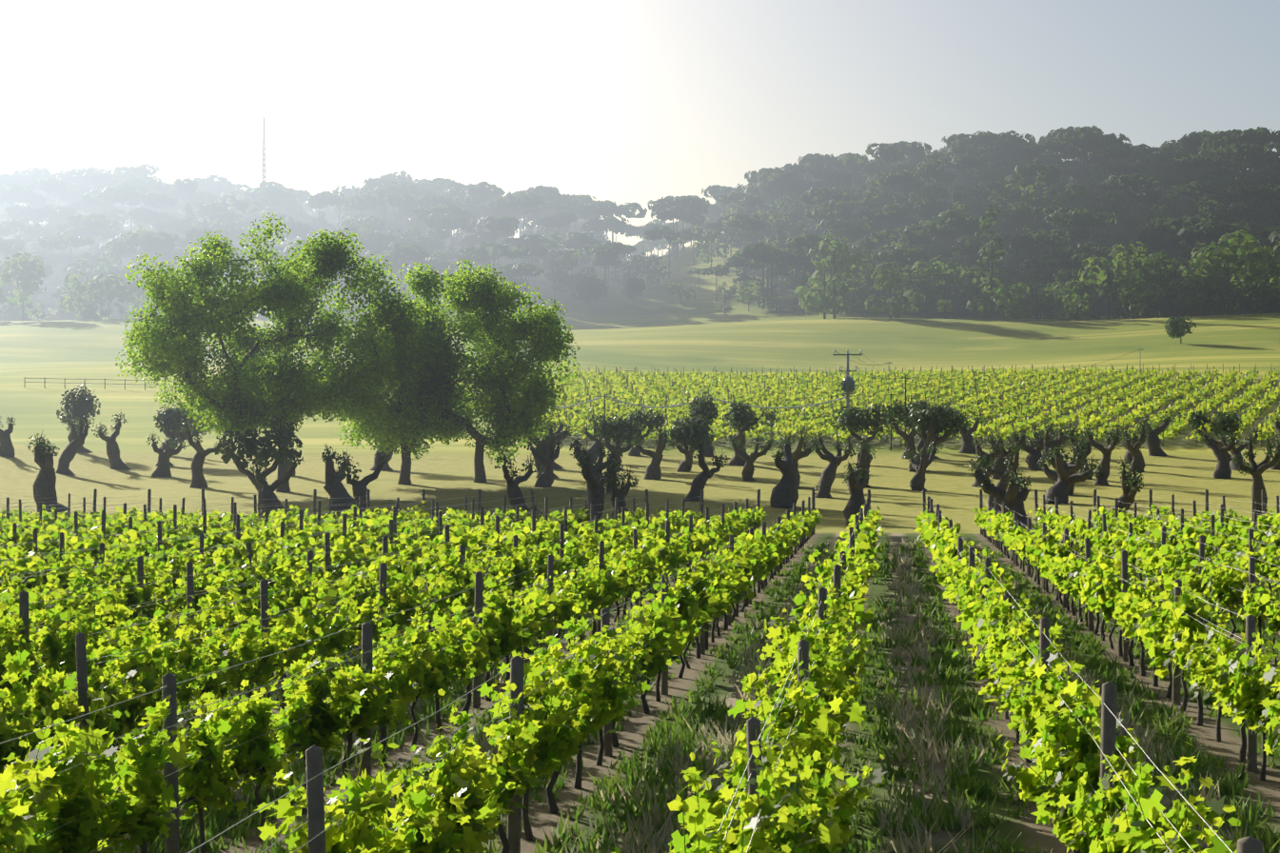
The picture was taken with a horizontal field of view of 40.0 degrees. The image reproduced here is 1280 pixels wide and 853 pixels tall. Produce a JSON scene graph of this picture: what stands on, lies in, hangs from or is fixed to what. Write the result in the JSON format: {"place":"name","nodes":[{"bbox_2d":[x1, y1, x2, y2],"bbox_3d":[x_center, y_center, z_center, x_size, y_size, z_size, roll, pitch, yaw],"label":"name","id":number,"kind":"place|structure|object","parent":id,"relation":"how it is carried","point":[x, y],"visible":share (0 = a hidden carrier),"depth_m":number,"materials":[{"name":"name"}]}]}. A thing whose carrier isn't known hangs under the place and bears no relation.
{"place":"outdoors","nodes":[
{"label":"outdoors","id":0,"kind":"place"},
{"bbox_2d":[0,190,1279,852],"bbox_3d":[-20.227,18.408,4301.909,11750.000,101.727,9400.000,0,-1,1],"label":"ground","id":1,"kind":"structure","parent":0,"point":[659,327],"depth_m":136.56,"materials":[{"name":"green plant"}]},
{"bbox_2d":[24,363,1240,389],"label":"fence posts","id":2,"kind":"object","parent":1,"relation":"on","point":[85,383],"visible":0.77,"depth_m":217.06,"materials":[{"name":"brown wood"}]},
{"bbox_2d":[0,525,1278,852],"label":"grapevine trunks","id":3,"kind":"object","parent":1,"relation":"on","point":[552,803],"visible":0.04,"depth_m":24.16,"materials":[{"name":"brown plant"}]},
{"bbox_2d":[0,500,1279,852],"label":"grapevines","id":4,"kind":"object","parent":1,"relation":"on","point":[577,702],"visible":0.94,"depth_m":20.49,"materials":[{"name":"green plant"}]},
{"bbox_2d":[0,152,1279,320],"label":"hillside trees","id":5,"kind":"object","parent":1,"relation":"on","point":[1257,269],"visible":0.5,"depth_m":448.05,"materials":[{"name":"green plant"}]},
{"bbox_2d":[0,125,1279,320],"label":"hill forest","id":6,"kind":"object","parent":1,"relation":"on","point":[226,202],"depth_m":551.99,"materials":[{"name":"green plant"}]},
{"bbox_2d":[0,537,1279,852],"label":"grass tufts","id":7,"kind":"object","parent":1,"relation":"on","point":[213,818],"visible":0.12,"depth_m":21.66,"materials":[{"name":"green plant"}]},
{"bbox_2d":[6,488,1279,852],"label":"trellis posts","id":8,"kind":"object","parent":1,"relation":"on","point":[315,802],"visible":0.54,"depth_m":26.03,"materials":[{"name":"brown wood"}]},
{"bbox_2d":[0,494,1279,852],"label":"trellis wires","id":9,"kind":"object","parent":8,"relation":"attached to","point":[447,622],"visible":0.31,"depth_m":26.29,"materials":[{"name":"grey metal"}]},
{"bbox_2d":[261,117,1141,450],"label":"utility poles","id":10,"kind":"object","parent":1,"relation":"on","point":[627,370],"depth_m":156.43,"materials":[{"name":"brown wood"}]},
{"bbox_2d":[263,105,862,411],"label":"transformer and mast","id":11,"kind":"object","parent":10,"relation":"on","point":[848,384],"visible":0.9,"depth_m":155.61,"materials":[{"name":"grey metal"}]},
{"bbox_2d":[549,349,862,408],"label":"insulators and white cable","id":12,"kind":"object","parent":10,"relation":"attached to","point":[714,399],"visible":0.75,"depth_m":156.39,"materials":[{"name":"white plastic"}]},
{"bbox_2d":[837,350,1277,399],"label":"power lines","id":13,"kind":"object","parent":10,"relation":"attached to","point":[1025,376],"visible":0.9,"depth_m":155.66,"materials":[{"name":"grey metal"}]},
{"bbox_2d":[532,366,1279,443],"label":"distant vineyard rows","id":14,"kind":"object","parent":1,"relation":"on","point":[617,383],"visible":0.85,"depth_m":194.95,"materials":[{"name":"green plant"}]},
{"bbox_2d":[558,364,1279,446],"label":"vineyard posts","id":15,"kind":"object","parent":1,"relation":"on","point":[1117,416],"visible":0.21,"depth_m":195.92,"materials":[{"name":"brown wood"}]},
{"bbox_2d":[0,0,1279,259],"label":"sky","id":16,"kind":"structure","parent":0,"point":[621,102],"materials":[{"name":"white"}]}
]}

